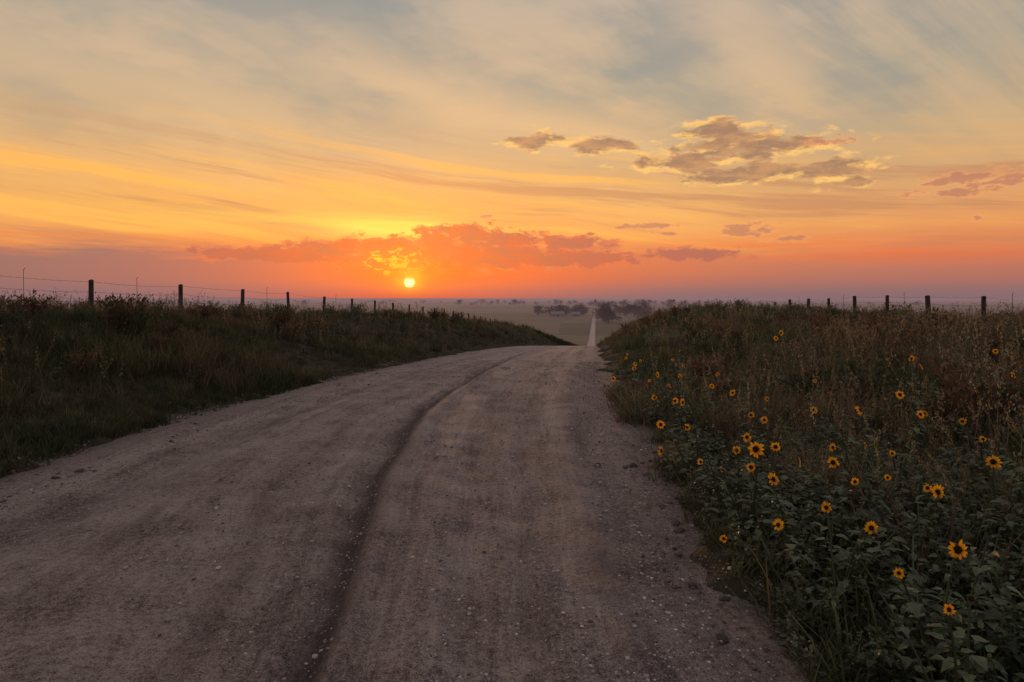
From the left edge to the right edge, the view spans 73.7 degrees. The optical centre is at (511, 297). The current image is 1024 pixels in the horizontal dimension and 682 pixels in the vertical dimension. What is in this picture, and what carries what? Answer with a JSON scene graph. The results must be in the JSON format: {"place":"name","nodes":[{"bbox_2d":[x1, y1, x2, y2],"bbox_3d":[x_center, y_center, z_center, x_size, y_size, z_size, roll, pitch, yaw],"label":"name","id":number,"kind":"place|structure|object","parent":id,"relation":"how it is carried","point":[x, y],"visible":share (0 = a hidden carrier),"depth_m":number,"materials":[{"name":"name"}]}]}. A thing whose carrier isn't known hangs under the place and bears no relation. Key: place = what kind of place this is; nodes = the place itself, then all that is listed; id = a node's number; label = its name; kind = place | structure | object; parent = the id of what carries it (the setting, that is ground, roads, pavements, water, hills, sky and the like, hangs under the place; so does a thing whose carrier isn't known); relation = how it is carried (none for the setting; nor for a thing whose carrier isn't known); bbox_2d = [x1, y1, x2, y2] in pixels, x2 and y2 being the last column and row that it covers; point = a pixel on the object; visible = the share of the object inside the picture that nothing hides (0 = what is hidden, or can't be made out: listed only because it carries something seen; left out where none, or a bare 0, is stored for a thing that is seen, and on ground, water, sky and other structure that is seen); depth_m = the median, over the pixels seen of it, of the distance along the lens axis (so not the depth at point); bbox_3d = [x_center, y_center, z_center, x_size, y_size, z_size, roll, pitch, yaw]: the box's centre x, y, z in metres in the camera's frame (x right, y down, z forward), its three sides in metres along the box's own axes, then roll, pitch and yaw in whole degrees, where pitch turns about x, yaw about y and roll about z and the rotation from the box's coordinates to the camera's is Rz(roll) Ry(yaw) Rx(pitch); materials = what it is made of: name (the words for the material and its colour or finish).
{"place":"outdoors","nodes":[
{"label":"outdoors","id":0,"kind":"place"},
{"bbox_2d":[0,302,889,681],"bbox_3d":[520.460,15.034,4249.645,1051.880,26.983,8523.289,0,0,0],"label":"dirt road","id":1,"kind":"structure","parent":0,"point":[72,570],"depth_m":4.39,"materials":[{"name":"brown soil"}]},
{"bbox_2d":[0,366,769,672],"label":"dirt clods","id":2,"kind":"object","parent":1,"relation":"on","point":[719,636],"visible":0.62,"depth_m":5.35,"materials":[{"name":"soil"}]},
{"bbox_2d":[0,297,1023,612],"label":"tall grass","id":3,"kind":"structure","parent":0,"point":[170,361],"depth_m":10.12,"materials":[{"name":"green plant"}]},
{"bbox_2d":[0,299,1023,681],"bbox_3d":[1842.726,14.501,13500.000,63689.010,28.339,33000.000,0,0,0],"label":"ground","id":4,"kind":"structure","parent":0,"point":[570,329],"depth_m":33.39,"materials":[{"name":"soil"}]},
{"bbox_2d":[3,268,494,320],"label":"barbed wire fence","id":5,"kind":"object","parent":4,"relation":"on","point":[91,291],"visible":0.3,"depth_m":24.77,"materials":[{"name":"brown wood"}]},
{"bbox_2d":[51,299,921,322],"bbox_3d":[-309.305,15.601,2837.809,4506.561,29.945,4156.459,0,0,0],"label":"distant trees","id":6,"kind":"object","parent":4,"relation":"on","point":[605,313],"visible":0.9,"depth_m":1173.22,"materials":[{"name":"green plant"}]},
{"bbox_2d":[4,301,1016,358],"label":"prairie grass","id":7,"kind":"structure","parent":4,"relation":"on","point":[494,335],"depth_m":32.52,"materials":[{"name":"plant"}]},
{"bbox_2d":[0,307,1023,681],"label":"weed foliage","id":8,"kind":"object","parent":4,"relation":"on","point":[1008,645],"visible":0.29,"depth_m":3.79,"materials":[{"name":"green plant"}]},
{"bbox_2d":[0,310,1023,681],"bbox_3d":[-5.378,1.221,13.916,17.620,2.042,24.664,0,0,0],"label":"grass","id":9,"kind":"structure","parent":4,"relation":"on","point":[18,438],"depth_m":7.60,"materials":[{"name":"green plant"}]},
{"bbox_2d":[0,288,1023,438],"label":"sagebrush","id":10,"kind":"object","parent":4,"relation":"on","point":[124,313],"visible":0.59,"depth_m":13.14,"materials":[{"name":"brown plant"}]},
{"bbox_2d":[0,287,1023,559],"bbox_3d":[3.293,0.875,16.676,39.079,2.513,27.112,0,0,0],"label":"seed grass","id":11,"kind":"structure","parent":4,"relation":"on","point":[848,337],"depth_m":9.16,"materials":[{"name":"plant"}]},
{"bbox_2d":[1,291,1023,556],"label":"tall weeds","id":12,"kind":"object","parent":4,"relation":"on","point":[633,335],"visible":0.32,"depth_m":11.77,"materials":[{"name":"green plant"}]},
{"bbox_2d":[38,298,1020,342],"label":"prairie seed grass","id":13,"kind":"structure","parent":4,"relation":"on","point":[659,321],"depth_m":35.77,"materials":[{"name":"brown plant"}]},
{"bbox_2d":[550,311,564,316],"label":"farm barn","id":14,"kind":"structure","parent":4,"relation":"on","point":[557,313],"depth_m":1055.21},
{"bbox_2d":[516,323,616,345],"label":"roadside grass","id":15,"kind":"structure","parent":4,"relation":"on","point":[554,339],"depth_m":126.53,"materials":[{"name":"plant"}]},
{"bbox_2d":[571,312,580,316],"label":"farmhouse","id":16,"kind":"object","parent":4,"relation":"on","point":[576,314],"visible":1,"depth_m":1046.49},
{"bbox_2d":[598,376,630,396],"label":"sunflower plant","id":17,"kind":"object","parent":4,"relation":"on","point":[613,378],"visible":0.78,"depth_m":11.09,"materials":[{"name":"green plant"}]},
{"bbox_2d":[625,361,641,383],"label":"sunflower plant","id":18,"kind":"object","parent":4,"relation":"on","point":[634,369],"visible":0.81,"depth_m":11.91,"materials":[{"name":"green plant"}]},
{"bbox_2d":[624,353,642,376],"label":"sunflower plant","id":19,"kind":"object","parent":4,"relation":"on","point":[640,360],"visible":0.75,"depth_m":13.95,"materials":[{"name":"green plant"}]},
{"bbox_2d":[639,394,666,423],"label":"sunflower plant","id":20,"kind":"object","parent":4,"relation":"on","point":[654,412],"visible":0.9,"depth_m":8.54,"materials":[{"name":"green plant"}]},
{"bbox_2d":[642,372,682,409],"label":"sunflower plant","id":21,"kind":"object","parent":4,"relation":"on","point":[649,380],"visible":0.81,"depth_m":9.55,"materials":[{"name":"green plant"}]},
{"bbox_2d":[660,374,686,415],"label":"sunflower plant","id":22,"kind":"object","parent":4,"relation":"on","point":[679,376],"visible":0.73,"depth_m":9.14,"materials":[{"name":"green plant"}]},
{"bbox_2d":[669,358,689,388],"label":"sunflower plant","id":23,"kind":"object","parent":4,"relation":"on","point":[680,372],"visible":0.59,"depth_m":11.44,"materials":[{"name":"green plant"}]},
{"bbox_2d":[670,397,696,442],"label":"sunflower plant","id":24,"kind":"object","parent":4,"relation":"on","point":[675,399],"visible":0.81,"depth_m":7.36,"materials":[{"name":"green plant"}]},
{"bbox_2d":[656,416,712,490],"bbox_3d":[1.422,1.301,5.819,0.478,0.744,0.777,0,0,-32],"label":"sunflower plant","id":25,"kind":"object","parent":4,"relation":"on","point":[660,424],"visible":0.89,"depth_m":5.76,"materials":[{"name":"green plant"}]},
{"bbox_2d":[677,424,712,456],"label":"sunflower plant","id":26,"kind":"object","parent":4,"relation":"on","point":[687,444],"visible":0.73,"depth_m":6.46,"materials":[{"name":"green plant"}]},
{"bbox_2d":[692,380,723,417],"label":"sunflower plant","id":27,"kind":"object","parent":4,"relation":"on","point":[711,386],"visible":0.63,"depth_m":8.50,"materials":[{"name":"green plant"}]},
{"bbox_2d":[701,368,736,403],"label":"sunflower plant","id":28,"kind":"object","parent":4,"relation":"on","point":[718,373],"visible":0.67,"depth_m":10.12,"materials":[{"name":"green plant"}]},
{"bbox_2d":[690,440,752,530],"bbox_3d":[1.437,1.265,4.520,0.353,0.664,0.418,0,0,-43],"label":"sunflower plant","id":29,"kind":"object","parent":4,"relation":"on","point":[711,485],"visible":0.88,"depth_m":4.54,"materials":[{"name":"green plant"}]},
{"bbox_2d":[715,441,777,542],"bbox_3d":[1.458,1.218,4.227,0.377,0.666,0.278,0,0,26],"label":"sunflower plant","id":30,"kind":"object","parent":4,"relation":"on","point":[756,448],"visible":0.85,"depth_m":4.21,"materials":[{"name":"green plant"}]},
{"bbox_2d":[719,433,784,496],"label":"sunflower plant","id":31,"kind":"object","parent":4,"relation":"on","point":[774,446],"visible":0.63,"depth_m":4.87,"materials":[{"name":"green plant"}]},
{"bbox_2d":[730,390,774,437],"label":"sunflower plant","id":32,"kind":"object","parent":4,"relation":"on","point":[732,392],"visible":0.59,"depth_m":7.14,"materials":[{"name":"green plant"}]},
{"bbox_2d":[733,416,784,458],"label":"sunflower plant","id":33,"kind":"object","parent":4,"relation":"on","point":[764,419],"visible":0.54,"depth_m":5.96,"materials":[{"name":"green plant"}]},
{"bbox_2d":[719,472,858,550],"bbox_3d":[1.595,1.284,3.970,0.589,0.545,0.539,0,0,-33],"label":"sunflower plant","id":34,"kind":"object","parent":4,"relation":"on","point":[781,501],"visible":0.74,"depth_m":3.97,"materials":[{"name":"green plant"}]},
{"bbox_2d":[762,325,815,392],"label":"sunflower plant","id":35,"kind":"object","parent":4,"relation":"on","point":[778,357],"visible":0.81,"depth_m":10.02,"materials":[{"name":"green plant"}]},
{"bbox_2d":[803,374,824,406],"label":"sunflower plant","id":36,"kind":"object","parent":4,"relation":"on","point":[813,387],"visible":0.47,"depth_m":8.80,"materials":[{"name":"green plant"}]},
{"bbox_2d":[743,453,890,529],"bbox_3d":[1.935,1.250,4.367,0.896,0.471,0.346,0,0,35],"label":"sunflower plant","id":37,"kind":"object","parent":4,"relation":"on","point":[832,461],"visible":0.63,"depth_m":4.35,"materials":[{"name":"green plant"}]},
{"bbox_2d":[805,397,839,444],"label":"sunflower plant","id":38,"kind":"object","parent":4,"relation":"on","point":[819,419],"visible":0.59,"depth_m":6.55,"materials":[{"name":"green plant"}]},
{"bbox_2d":[772,501,902,627],"bbox_3d":[1.569,1.302,3.263,0.614,0.567,0.384,0,0,-38],"label":"sunflower plant","id":39,"kind":"object","parent":4,"relation":"on","point":[869,527],"visible":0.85,"depth_m":3.32,"materials":[{"name":"green plant"}]},
{"bbox_2d":[829,429,875,488],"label":"sunflower plant","id":40,"kind":"object","parent":4,"relation":"on","point":[832,446],"visible":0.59,"depth_m":4.82,"materials":[{"name":"green plant"}]},
{"bbox_2d":[708,443,1023,681],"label":"broadleaf foliage","id":41,"kind":"object","parent":4,"relation":"on","point":[1005,592],"visible":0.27,"depth_m":3.94,"materials":[{"name":"green plant"}]},
{"bbox_2d":[732,292,1017,318],"bbox_3d":[21.455,1.392,47.850,0.325,3.395,68.170,0,0,7],"label":"barbed wire fence","id":42,"kind":"object","parent":4,"relation":"on","point":[927,301],"visible":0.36,"depth_m":34.23,"materials":[{"name":"brown wood"}]},
{"bbox_2d":[832,406,924,488],"bbox_3d":[2.627,1.134,4.873,0.376,0.730,0.534,0,0,-23],"label":"sunflower plant","id":43,"kind":"object","parent":4,"relation":"on","point":[916,430],"visible":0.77,"depth_m":4.78,"materials":[{"name":"green plant"}]},
{"bbox_2d":[887,355,945,425],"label":"sunflower plant","id":44,"kind":"object","parent":4,"relation":"on","point":[913,378],"visible":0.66,"depth_m":6.67,"materials":[{"name":"green plant"}]},
{"bbox_2d":[895,386,966,448],"bbox_3d":[3.688,1.104,6.062,0.537,0.654,0.363,0,0,24],"label":"sunflower plant","id":45,"kind":"object","parent":4,"relation":"on","point":[899,395],"visible":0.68,"depth_m":6.02,"materials":[{"name":"green plant"}]},
{"bbox_2d":[876,585,989,681],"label":"sunflower plant","id":46,"kind":"object","parent":4,"relation":"on","point":[948,662],"visible":1,"depth_m":2.37,"materials":[{"name":"green plant"}]},
{"bbox_2d":[888,530,998,680],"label":"sunflower plant","id":47,"kind":"object","parent":4,"relation":"on","point":[914,607],"visible":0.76,"depth_m":2.75,"materials":[{"name":"green plant"}]},
{"bbox_2d":[911,469,1023,554],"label":"sunflower plant","id":48,"kind":"object","parent":4,"relation":"on","point":[936,491],"visible":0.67,"depth_m":3.70,"materials":[{"name":"green plant"}]},
{"bbox_2d":[956,418,1001,480],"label":"sunflower plant","id":49,"kind":"object","parent":4,"relation":"on","point":[982,439],"visible":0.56,"depth_m":5.20,"materials":[{"name":"green plant"}]},
{"bbox_2d":[980,455,1023,513],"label":"sunflower plant","id":50,"kind":"object","parent":4,"relation":"on","point":[993,461],"visible":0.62,"depth_m":4.01,"materials":[{"name":"green plant"}]},
{"bbox_2d":[989,338,1016,387],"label":"sunflower plant","id":51,"kind":"object","parent":4,"relation":"on","point":[996,353],"visible":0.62,"depth_m":7.25,"materials":[{"name":"green plant"}]},
{"bbox_2d":[1010,372,1023,436],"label":"sunflower plant","id":52,"kind":"object","parent":4,"relation":"on","point":[1014,376],"visible":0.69,"depth_m":6.00,"materials":[{"name":"green plant"}]},
{"bbox_2d":[0,0,1023,298],"label":"sky","id":53,"kind":"structure","parent":0,"point":[348,149],"materials":[{"name":"orange"}]}
]}

